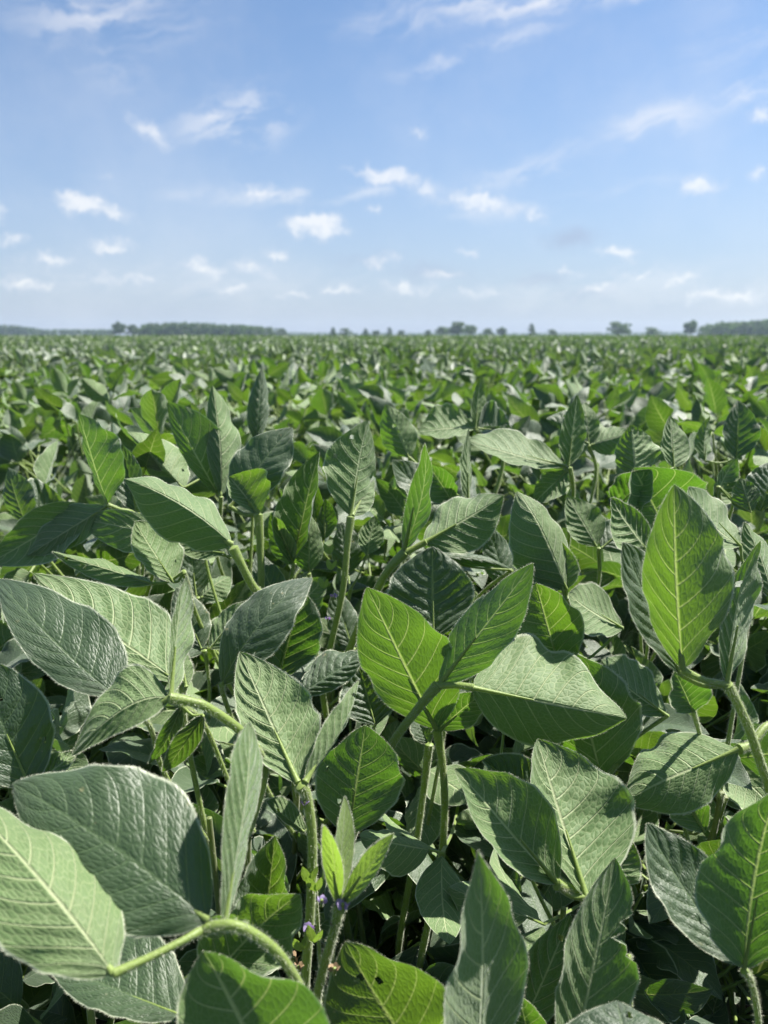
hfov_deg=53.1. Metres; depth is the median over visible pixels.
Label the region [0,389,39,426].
soybean plant
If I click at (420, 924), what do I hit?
soybean plant
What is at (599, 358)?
soybean plant
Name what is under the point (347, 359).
soybean plant
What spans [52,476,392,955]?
soybean plant
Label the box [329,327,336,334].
broadleaf tree
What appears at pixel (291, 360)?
soybean plant
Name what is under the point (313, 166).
sky
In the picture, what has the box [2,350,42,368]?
soybean plant
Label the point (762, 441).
soybean plant
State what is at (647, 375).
soybean plant
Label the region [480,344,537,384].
soybean plant
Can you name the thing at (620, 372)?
soybean plant
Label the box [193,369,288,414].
soybean plant
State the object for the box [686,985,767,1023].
soybean plant
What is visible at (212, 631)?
soybean plant
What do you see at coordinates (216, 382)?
soybean plant
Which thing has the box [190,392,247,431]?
soybean plant
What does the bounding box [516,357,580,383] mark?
soybean plant
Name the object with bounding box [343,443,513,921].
soybean plant
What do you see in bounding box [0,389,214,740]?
soybean plant
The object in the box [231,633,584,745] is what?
soybean plant
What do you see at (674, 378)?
soybean plant
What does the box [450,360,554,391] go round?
soybean plant
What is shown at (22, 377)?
soybean plant
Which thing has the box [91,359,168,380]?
soybean plant
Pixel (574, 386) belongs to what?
soybean plant
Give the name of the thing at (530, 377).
soybean plant
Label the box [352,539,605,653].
soybean plant
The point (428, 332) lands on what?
broadleaf tree
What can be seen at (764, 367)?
soybean plant
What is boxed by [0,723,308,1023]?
soybean plant
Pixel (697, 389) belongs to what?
soybean plant
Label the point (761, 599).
soybean plant
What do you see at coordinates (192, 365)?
soybean plant
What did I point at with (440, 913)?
soybean plant
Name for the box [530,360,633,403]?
soybean plant
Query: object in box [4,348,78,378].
soybean plant
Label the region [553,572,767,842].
soybean plant
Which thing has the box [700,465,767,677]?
soybean plant
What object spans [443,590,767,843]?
soybean plant
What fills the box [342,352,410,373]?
soybean plant
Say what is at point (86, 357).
soybean plant
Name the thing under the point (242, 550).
soybean plant
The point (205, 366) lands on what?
soybean plant
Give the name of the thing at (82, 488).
soybean foliage
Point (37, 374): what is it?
soybean plant
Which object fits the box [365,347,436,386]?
soybean plant
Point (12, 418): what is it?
soybean plant
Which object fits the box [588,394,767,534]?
soybean plant
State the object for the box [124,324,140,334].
broadleaf tree
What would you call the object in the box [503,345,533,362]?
soybean plant
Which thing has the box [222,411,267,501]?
soybean plant
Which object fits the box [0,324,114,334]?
treeline
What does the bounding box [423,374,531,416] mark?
soybean plant
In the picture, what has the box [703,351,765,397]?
soybean plant
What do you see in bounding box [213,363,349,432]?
soybean plant
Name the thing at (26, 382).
soybean plant
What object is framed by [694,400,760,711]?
soybean plant
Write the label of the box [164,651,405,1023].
soybean plant
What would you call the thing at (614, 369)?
soybean plant
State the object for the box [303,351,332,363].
soybean plant
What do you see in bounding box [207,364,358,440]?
soybean plant
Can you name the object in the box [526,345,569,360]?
soybean plant
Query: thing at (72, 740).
soybean plant
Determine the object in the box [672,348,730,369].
soybean plant
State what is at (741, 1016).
soybean plant
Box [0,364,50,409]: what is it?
soybean plant
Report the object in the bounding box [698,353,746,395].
soybean plant
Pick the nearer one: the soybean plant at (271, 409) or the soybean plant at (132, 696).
the soybean plant at (132, 696)
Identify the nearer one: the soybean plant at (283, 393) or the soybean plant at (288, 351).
the soybean plant at (283, 393)
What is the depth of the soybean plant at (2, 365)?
5.19 m
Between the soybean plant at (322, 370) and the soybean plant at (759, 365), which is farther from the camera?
the soybean plant at (759, 365)
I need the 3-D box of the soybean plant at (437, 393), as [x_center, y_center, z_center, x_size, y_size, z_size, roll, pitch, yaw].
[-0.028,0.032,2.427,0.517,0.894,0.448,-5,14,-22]
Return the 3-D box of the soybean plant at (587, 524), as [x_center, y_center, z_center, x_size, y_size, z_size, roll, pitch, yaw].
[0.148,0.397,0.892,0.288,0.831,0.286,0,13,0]
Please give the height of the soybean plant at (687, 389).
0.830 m
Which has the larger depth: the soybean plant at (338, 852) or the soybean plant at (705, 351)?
the soybean plant at (705, 351)
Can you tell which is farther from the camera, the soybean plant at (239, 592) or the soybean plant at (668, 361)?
the soybean plant at (668, 361)
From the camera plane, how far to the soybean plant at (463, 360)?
5.47 m
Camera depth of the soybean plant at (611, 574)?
1.01 m
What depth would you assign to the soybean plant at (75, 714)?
0.79 m
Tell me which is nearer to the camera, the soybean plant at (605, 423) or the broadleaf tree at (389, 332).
the soybean plant at (605, 423)
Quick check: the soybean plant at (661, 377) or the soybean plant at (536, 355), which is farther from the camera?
the soybean plant at (536, 355)
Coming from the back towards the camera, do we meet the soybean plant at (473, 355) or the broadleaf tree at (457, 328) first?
the broadleaf tree at (457, 328)
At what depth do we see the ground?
1.16 m
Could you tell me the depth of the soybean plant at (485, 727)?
0.87 m
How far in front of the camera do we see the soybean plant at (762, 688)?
0.86 m
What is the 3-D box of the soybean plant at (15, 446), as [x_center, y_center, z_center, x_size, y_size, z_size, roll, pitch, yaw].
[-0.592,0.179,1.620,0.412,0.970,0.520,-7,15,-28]
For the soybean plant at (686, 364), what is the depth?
4.06 m
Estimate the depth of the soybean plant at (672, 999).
0.63 m
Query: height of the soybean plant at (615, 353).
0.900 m
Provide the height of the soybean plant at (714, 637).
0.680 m
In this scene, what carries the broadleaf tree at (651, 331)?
on the ground
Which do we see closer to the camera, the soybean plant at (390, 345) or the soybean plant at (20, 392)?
the soybean plant at (20, 392)
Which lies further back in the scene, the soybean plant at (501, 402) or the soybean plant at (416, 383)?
the soybean plant at (416, 383)
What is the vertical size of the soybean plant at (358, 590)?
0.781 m
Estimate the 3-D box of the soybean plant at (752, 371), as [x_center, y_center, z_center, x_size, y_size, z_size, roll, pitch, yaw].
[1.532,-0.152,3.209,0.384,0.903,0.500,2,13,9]
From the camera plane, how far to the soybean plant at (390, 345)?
6.55 m
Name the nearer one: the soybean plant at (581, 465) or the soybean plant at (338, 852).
the soybean plant at (338, 852)
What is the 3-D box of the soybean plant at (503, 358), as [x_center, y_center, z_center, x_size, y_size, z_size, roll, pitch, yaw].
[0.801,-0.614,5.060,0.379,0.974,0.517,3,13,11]
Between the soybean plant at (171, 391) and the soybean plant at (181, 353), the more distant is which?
the soybean plant at (181, 353)
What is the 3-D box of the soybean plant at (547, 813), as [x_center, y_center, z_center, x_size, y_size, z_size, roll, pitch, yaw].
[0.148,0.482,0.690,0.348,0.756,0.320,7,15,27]
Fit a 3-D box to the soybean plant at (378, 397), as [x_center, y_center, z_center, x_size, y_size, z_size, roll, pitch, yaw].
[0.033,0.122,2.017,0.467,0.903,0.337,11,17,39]
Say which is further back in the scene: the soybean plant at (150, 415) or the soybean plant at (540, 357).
the soybean plant at (540, 357)
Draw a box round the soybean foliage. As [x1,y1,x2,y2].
[0,334,767,1023]
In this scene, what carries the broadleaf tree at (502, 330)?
on the ground
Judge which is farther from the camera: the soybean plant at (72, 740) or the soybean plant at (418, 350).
the soybean plant at (418, 350)
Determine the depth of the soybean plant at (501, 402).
1.87 m
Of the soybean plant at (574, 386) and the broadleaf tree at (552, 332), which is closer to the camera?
the soybean plant at (574, 386)
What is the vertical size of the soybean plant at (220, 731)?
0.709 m
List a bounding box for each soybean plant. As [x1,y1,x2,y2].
[0,348,42,370]
[0,358,108,417]
[0,359,41,398]
[0,360,35,373]
[0,363,177,519]
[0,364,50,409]
[0,368,7,407]
[0,378,23,402]
[0,379,254,544]
[0,388,90,476]
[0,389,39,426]
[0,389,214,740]
[0,393,100,530]
[0,413,73,485]
[0,414,239,722]
[0,497,140,700]
[0,573,324,984]
[0,619,45,698]
[0,663,220,813]
[0,664,114,1023]
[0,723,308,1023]
[0,726,340,992]
[0,743,291,1023]
[0,753,223,803]
[1,366,26,396]
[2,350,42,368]
[2,367,186,475]
[2,372,82,424]
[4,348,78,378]
[4,380,118,468]
[6,367,48,390]
[7,583,339,798]
[10,363,43,393]
[18,350,51,366]
[21,962,67,1023]
[24,360,109,396]
[27,534,269,759]
[28,563,49,584]
[33,441,89,579]
[35,362,79,372]
[37,350,97,378]
[38,366,146,419]
[40,906,323,1023]
[41,674,98,720]
[46,648,355,783]
[51,365,81,379]
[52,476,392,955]
[58,401,207,453]
[61,391,125,456]
[71,576,454,986]
[78,351,171,393]
[79,352,117,365]
[80,368,389,784]
[83,365,247,422]
[83,495,368,725]
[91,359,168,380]
[98,347,158,366]
[99,643,487,1007]
[103,348,150,360]
[106,359,148,382]
[110,368,203,403]
[114,577,421,1023]
[127,361,254,406]
[132,346,198,387]
[137,662,497,782]
[144,351,197,380]
[145,357,208,367]
[148,499,382,804]
[149,427,355,781]
[150,360,308,433]
[160,795,393,1023]
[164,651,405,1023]
[169,355,240,396]
[170,350,261,378]
[170,552,395,853]
[175,951,328,1023]
[178,546,481,976]
[179,348,191,358]
[184,420,394,961]
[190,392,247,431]
[192,357,210,397]
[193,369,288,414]
[197,357,262,388]
[199,375,232,412]
[200,346,233,370]
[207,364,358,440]
[209,358,348,427]
[209,418,331,523]
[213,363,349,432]
[219,339,261,360]
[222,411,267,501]
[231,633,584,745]
[238,421,318,510]
[243,379,312,418]
[245,476,498,587]
[248,339,300,366]
[259,357,321,384]
[261,351,375,389]
[268,342,321,369]
[285,425,410,562]
[291,381,465,461]
[297,365,425,428]
[297,854,428,970]
[298,352,321,370]
[299,372,411,403]
[300,715,680,943]
[301,374,507,474]
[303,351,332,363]
[304,366,337,381]
[311,345,359,369]
[317,599,717,828]
[318,374,578,651]
[319,412,459,563]
[320,349,396,376]
[320,359,359,371]
[321,511,510,723]
[322,940,445,1023]
[336,354,384,363]
[337,385,462,462]
[341,563,626,984]
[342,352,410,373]
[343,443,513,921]
[344,342,397,358]
[352,348,417,379]
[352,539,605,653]
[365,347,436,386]
[367,877,550,1020]
[371,373,435,410]
[376,470,570,604]
[376,492,722,1023]
[378,351,407,372]
[380,360,441,402]
[384,837,713,1023]
[386,347,422,377]
[387,381,510,459]
[388,497,620,829]
[404,341,454,363]
[404,362,464,386]
[419,386,528,476]
[420,368,494,390]
[422,349,480,403]
[423,354,518,402]
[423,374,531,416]
[426,351,457,368]
[428,733,675,1023]
[429,362,477,392]
[429,407,613,518]
[430,734,741,949]
[432,348,485,361]
[436,355,448,370]
[438,367,489,385]
[439,387,643,503]
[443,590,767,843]
[443,850,545,1023]
[446,381,593,478]
[449,409,565,505]
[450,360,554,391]
[453,368,540,404]
[466,661,736,751]
[467,415,767,813]
[470,395,700,668]
[478,345,527,385]
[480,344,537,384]
[480,384,630,504]
[484,359,588,390]
[485,428,755,532]
[488,382,616,481]
[489,748,767,1023]
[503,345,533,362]
[514,354,564,381]
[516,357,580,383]
[517,351,569,384]
[524,857,662,1023]
[525,343,560,364]
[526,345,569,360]
[528,362,626,404]
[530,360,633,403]
[533,354,565,383]
[537,349,625,383]
[539,361,571,382]
[541,373,679,473]
[546,485,767,1023]
[551,364,617,382]
[552,365,684,428]
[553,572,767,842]
[561,527,767,709]
[565,340,616,366]
[567,408,634,455]
[579,618,767,670]
[586,349,670,383]
[586,381,718,419]
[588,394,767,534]
[592,350,644,377]
[600,367,699,399]
[602,351,634,368]
[606,362,637,386]
[607,354,644,375]
[607,372,660,386]
[616,369,693,398]
[619,345,669,366]
[627,720,767,1004]
[628,934,728,1023]
[629,394,765,475]
[630,353,701,374]
[630,377,767,533]
[635,347,701,401]
[635,619,767,852]
[638,361,700,394]
[640,352,692,365]
[640,696,751,1008]
[644,794,767,1023]
[645,603,767,659]
[656,356,757,395]
[658,353,762,390]
[661,372,702,402]
[662,373,767,403]
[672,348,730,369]
[673,390,765,431]
[673,826,697,844]
[679,363,767,476]
[680,342,697,360]
[683,387,766,473]
[684,347,729,371]
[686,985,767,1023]
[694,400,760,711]
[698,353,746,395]
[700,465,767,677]
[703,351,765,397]
[715,363,767,396]
[718,365,767,415]
[721,346,748,367]
[724,353,767,371]
[724,548,767,604]
[739,367,767,396]
[748,394,767,428]
[749,426,767,539]
[749,595,767,696]
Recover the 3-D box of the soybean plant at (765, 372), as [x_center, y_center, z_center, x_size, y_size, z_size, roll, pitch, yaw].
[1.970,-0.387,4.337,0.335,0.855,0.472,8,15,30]
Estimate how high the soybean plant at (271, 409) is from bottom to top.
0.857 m
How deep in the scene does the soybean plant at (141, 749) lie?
0.80 m
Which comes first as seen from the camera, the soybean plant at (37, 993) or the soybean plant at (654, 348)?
the soybean plant at (37, 993)
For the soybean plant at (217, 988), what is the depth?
0.35 m
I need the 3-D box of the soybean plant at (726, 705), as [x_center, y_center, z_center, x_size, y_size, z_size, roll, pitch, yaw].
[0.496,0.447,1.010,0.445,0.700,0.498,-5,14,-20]
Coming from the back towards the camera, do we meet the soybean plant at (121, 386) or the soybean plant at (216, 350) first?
the soybean plant at (216, 350)
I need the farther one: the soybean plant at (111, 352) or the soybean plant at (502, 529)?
the soybean plant at (111, 352)
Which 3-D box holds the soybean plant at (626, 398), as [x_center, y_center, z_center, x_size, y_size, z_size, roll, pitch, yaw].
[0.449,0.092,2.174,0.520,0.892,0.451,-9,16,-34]
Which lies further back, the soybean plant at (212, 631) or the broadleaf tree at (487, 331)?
the broadleaf tree at (487, 331)
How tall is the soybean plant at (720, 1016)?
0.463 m
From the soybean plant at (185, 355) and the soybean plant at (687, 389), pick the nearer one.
the soybean plant at (687, 389)
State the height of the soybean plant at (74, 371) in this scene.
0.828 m
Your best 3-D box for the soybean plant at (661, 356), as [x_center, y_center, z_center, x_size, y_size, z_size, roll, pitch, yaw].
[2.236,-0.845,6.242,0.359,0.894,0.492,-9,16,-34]
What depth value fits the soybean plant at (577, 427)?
0.93 m
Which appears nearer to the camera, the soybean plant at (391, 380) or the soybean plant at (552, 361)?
the soybean plant at (391, 380)
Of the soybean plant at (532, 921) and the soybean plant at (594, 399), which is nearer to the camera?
the soybean plant at (532, 921)
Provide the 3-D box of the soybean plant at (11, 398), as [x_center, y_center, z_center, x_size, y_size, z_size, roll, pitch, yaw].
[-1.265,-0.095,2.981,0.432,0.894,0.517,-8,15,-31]
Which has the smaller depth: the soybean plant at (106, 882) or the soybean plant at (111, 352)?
the soybean plant at (106, 882)
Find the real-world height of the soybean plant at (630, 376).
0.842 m
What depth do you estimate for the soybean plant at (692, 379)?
3.34 m
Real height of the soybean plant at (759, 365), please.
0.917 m
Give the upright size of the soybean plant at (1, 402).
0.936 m
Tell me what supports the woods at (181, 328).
on the ground
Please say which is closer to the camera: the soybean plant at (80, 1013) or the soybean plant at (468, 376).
the soybean plant at (80, 1013)
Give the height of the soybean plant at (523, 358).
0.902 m
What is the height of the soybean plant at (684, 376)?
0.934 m
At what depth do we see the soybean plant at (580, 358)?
4.17 m
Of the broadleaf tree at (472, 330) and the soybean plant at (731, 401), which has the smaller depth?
the soybean plant at (731, 401)
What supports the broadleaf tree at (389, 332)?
on the ground
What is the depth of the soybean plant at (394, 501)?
1.07 m
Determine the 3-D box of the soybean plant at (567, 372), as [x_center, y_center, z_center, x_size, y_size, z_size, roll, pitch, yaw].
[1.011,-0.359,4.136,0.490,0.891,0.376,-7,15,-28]
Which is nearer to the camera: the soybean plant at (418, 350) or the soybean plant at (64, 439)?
the soybean plant at (64, 439)
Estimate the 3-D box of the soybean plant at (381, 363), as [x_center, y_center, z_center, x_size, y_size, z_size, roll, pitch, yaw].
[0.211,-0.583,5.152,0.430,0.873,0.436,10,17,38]
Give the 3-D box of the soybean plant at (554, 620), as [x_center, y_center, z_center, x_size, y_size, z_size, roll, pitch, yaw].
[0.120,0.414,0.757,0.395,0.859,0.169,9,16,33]
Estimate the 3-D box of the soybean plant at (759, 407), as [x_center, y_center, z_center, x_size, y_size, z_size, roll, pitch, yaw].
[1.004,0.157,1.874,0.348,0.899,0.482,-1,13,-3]
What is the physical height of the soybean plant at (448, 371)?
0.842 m
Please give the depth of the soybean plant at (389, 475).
1.70 m
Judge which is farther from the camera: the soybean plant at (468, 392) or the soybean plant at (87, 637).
the soybean plant at (468, 392)
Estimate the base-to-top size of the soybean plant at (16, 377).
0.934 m
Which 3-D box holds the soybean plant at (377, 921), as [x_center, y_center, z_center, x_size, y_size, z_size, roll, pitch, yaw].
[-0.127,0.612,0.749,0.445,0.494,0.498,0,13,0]
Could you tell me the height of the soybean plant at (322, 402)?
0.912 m
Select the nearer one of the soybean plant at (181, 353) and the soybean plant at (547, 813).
the soybean plant at (547, 813)
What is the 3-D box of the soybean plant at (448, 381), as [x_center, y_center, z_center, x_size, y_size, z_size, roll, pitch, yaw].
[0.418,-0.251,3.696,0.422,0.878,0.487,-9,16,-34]
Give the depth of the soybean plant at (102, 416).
1.91 m
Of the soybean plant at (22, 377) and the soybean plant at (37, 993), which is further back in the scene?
the soybean plant at (22, 377)
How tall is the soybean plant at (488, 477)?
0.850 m
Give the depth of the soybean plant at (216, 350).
6.88 m
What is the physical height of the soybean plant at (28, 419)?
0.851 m
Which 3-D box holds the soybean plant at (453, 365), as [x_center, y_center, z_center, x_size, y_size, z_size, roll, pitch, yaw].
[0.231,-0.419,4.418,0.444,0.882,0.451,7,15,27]
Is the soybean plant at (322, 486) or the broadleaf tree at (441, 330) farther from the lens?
the broadleaf tree at (441, 330)
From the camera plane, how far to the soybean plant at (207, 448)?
0.93 m
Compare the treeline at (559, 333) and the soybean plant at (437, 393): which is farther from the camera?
the treeline at (559, 333)
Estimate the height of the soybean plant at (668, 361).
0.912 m
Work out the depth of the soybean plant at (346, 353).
6.38 m
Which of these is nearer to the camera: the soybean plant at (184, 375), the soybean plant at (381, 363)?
the soybean plant at (184, 375)
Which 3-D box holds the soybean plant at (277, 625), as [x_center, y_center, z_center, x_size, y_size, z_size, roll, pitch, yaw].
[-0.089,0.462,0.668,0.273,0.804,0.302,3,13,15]
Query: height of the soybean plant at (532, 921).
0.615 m
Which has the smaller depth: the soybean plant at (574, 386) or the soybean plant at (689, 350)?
the soybean plant at (574, 386)
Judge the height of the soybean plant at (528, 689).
0.842 m
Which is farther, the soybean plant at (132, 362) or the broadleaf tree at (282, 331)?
the broadleaf tree at (282, 331)
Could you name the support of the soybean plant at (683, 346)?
on the ground
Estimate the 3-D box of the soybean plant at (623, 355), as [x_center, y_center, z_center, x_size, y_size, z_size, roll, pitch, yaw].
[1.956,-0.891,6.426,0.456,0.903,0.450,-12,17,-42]
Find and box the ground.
[96,378,749,1023]
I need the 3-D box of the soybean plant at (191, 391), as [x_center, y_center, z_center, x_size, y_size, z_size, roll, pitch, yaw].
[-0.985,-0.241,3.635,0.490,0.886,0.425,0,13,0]
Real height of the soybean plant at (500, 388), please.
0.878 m
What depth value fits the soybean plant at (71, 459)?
2.03 m
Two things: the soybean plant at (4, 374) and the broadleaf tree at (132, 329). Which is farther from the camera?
the broadleaf tree at (132, 329)
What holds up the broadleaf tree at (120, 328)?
on the ground
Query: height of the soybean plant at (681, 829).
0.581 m
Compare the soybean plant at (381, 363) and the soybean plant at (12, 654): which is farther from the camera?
the soybean plant at (381, 363)
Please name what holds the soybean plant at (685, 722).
on the ground
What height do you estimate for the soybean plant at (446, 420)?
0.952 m
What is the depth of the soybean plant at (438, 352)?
5.97 m
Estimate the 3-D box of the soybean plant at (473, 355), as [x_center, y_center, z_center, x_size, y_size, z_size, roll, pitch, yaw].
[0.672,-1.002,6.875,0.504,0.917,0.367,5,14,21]
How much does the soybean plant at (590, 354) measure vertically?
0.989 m
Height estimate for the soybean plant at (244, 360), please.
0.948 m
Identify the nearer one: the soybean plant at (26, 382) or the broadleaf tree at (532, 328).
the soybean plant at (26, 382)
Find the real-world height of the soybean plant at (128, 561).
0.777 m
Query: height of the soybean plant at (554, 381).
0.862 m
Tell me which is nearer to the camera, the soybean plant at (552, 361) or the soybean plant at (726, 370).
the soybean plant at (726, 370)
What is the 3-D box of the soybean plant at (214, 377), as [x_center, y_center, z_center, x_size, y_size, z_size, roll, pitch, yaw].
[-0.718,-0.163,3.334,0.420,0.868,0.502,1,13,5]
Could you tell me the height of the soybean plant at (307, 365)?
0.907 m
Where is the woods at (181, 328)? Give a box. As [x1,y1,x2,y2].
[137,321,277,334]
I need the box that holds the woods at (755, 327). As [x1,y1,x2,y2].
[697,319,767,334]
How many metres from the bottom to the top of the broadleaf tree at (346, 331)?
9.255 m
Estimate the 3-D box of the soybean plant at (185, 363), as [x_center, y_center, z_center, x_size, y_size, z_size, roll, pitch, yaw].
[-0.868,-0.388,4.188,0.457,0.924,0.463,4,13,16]
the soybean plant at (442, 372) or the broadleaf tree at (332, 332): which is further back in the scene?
the broadleaf tree at (332, 332)
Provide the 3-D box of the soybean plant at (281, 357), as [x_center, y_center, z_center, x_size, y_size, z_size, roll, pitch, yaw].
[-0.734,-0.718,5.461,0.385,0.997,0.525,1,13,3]
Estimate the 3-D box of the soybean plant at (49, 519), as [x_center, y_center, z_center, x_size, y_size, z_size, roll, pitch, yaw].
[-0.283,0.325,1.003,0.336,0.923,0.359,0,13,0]
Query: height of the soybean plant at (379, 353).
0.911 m
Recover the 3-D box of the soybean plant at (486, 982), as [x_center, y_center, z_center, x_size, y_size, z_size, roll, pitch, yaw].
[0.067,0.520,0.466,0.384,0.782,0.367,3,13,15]
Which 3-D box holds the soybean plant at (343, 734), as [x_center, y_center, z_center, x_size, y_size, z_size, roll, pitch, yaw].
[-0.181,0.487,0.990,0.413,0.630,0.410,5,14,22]
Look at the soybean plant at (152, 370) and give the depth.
3.06 m
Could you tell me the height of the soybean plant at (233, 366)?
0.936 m
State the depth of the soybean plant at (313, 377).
4.71 m
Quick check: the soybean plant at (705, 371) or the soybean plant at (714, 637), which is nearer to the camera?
the soybean plant at (714, 637)
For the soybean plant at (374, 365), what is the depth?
4.13 m
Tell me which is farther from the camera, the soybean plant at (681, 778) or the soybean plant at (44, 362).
the soybean plant at (44, 362)
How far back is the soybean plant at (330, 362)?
5.50 m
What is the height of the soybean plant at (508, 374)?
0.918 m
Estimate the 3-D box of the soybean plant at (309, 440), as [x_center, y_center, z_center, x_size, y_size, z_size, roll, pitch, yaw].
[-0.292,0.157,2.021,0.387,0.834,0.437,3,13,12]
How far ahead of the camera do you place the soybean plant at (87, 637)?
0.54 m
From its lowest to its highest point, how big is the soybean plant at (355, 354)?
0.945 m
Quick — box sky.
[0,0,767,334]
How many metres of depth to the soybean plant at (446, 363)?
4.81 m
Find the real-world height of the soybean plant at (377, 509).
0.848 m
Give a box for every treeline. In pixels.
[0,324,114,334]
[286,332,690,334]
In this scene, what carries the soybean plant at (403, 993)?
on the ground
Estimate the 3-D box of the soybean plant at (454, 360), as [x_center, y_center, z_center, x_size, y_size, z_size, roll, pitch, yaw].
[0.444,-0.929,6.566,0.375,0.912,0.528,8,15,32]
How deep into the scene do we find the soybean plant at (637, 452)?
0.81 m
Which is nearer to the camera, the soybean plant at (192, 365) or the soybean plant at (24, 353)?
the soybean plant at (192, 365)
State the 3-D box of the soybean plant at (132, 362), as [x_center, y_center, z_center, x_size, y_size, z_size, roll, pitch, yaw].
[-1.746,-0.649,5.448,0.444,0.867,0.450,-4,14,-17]
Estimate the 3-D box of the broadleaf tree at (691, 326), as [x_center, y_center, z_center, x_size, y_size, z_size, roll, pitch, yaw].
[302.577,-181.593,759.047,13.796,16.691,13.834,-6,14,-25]
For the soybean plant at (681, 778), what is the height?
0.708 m
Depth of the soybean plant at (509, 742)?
0.97 m
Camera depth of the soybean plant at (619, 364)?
5.23 m
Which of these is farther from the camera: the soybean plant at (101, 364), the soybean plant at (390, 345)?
the soybean plant at (390, 345)
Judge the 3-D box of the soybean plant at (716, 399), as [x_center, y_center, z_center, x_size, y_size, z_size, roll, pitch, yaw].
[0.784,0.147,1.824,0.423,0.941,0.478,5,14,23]
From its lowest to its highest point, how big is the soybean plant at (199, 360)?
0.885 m
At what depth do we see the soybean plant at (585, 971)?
0.45 m
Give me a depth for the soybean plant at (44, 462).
1.20 m
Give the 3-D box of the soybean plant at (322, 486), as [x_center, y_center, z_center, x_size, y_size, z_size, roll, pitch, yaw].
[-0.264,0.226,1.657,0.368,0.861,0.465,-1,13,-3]
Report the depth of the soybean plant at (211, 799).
0.82 m
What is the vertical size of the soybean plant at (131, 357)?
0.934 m
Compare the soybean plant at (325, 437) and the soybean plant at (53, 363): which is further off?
the soybean plant at (53, 363)
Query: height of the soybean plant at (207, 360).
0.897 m
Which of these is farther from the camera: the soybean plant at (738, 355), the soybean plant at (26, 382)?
the soybean plant at (738, 355)
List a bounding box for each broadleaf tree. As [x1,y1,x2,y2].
[111,321,125,334]
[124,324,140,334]
[275,328,287,334]
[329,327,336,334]
[339,328,352,334]
[386,327,391,334]
[424,330,431,334]
[434,326,450,334]
[449,321,467,334]
[465,325,476,334]
[482,328,493,334]
[496,327,506,334]
[528,323,536,334]
[547,329,557,334]
[606,321,631,334]
[644,327,661,334]
[683,320,697,334]
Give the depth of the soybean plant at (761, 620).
0.99 m
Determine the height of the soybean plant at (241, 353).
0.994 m
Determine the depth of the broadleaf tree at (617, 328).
734.64 m
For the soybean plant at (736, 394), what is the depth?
2.60 m
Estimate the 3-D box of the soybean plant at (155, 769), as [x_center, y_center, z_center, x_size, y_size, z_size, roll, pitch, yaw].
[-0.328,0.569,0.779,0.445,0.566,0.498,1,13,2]
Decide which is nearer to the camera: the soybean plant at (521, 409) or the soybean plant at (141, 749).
the soybean plant at (141, 749)
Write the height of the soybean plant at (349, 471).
0.916 m
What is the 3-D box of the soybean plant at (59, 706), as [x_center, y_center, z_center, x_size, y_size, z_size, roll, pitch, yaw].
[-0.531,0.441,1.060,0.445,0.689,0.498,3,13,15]
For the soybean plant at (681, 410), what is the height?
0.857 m
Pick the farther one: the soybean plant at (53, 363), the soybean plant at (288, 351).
the soybean plant at (288, 351)
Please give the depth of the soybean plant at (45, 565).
1.15 m
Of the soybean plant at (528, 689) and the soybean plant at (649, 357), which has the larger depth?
the soybean plant at (649, 357)
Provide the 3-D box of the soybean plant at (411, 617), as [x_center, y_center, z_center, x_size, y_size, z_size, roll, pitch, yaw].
[-0.011,0.428,0.791,0.384,0.815,0.393,0,13,0]
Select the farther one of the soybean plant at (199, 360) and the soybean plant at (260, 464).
the soybean plant at (199, 360)
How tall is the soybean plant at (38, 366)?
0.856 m
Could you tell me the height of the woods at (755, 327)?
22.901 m
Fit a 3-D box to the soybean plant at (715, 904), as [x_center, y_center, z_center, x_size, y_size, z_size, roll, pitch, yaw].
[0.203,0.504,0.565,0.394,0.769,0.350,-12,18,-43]
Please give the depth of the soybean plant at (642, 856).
0.89 m
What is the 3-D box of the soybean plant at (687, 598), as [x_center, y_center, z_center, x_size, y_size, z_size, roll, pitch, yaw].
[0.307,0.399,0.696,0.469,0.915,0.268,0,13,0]
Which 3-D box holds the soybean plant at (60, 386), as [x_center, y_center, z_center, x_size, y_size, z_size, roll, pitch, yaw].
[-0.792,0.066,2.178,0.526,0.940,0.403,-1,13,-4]
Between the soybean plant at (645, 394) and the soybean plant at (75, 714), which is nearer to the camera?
the soybean plant at (75, 714)
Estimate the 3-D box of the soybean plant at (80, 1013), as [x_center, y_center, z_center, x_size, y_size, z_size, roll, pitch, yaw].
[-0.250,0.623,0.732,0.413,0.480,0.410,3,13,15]
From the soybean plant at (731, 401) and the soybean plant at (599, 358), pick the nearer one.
the soybean plant at (731, 401)
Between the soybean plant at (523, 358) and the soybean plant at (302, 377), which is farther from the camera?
the soybean plant at (523, 358)
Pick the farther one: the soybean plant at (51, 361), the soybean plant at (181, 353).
the soybean plant at (181, 353)
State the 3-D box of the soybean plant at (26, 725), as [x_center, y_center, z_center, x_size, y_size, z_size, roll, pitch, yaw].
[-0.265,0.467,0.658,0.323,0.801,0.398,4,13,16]
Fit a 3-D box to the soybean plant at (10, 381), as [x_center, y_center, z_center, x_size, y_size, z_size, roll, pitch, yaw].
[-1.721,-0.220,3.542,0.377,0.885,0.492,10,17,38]
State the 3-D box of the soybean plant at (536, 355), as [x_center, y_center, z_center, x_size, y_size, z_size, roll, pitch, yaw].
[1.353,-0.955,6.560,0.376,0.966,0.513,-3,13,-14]
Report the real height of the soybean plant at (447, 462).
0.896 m

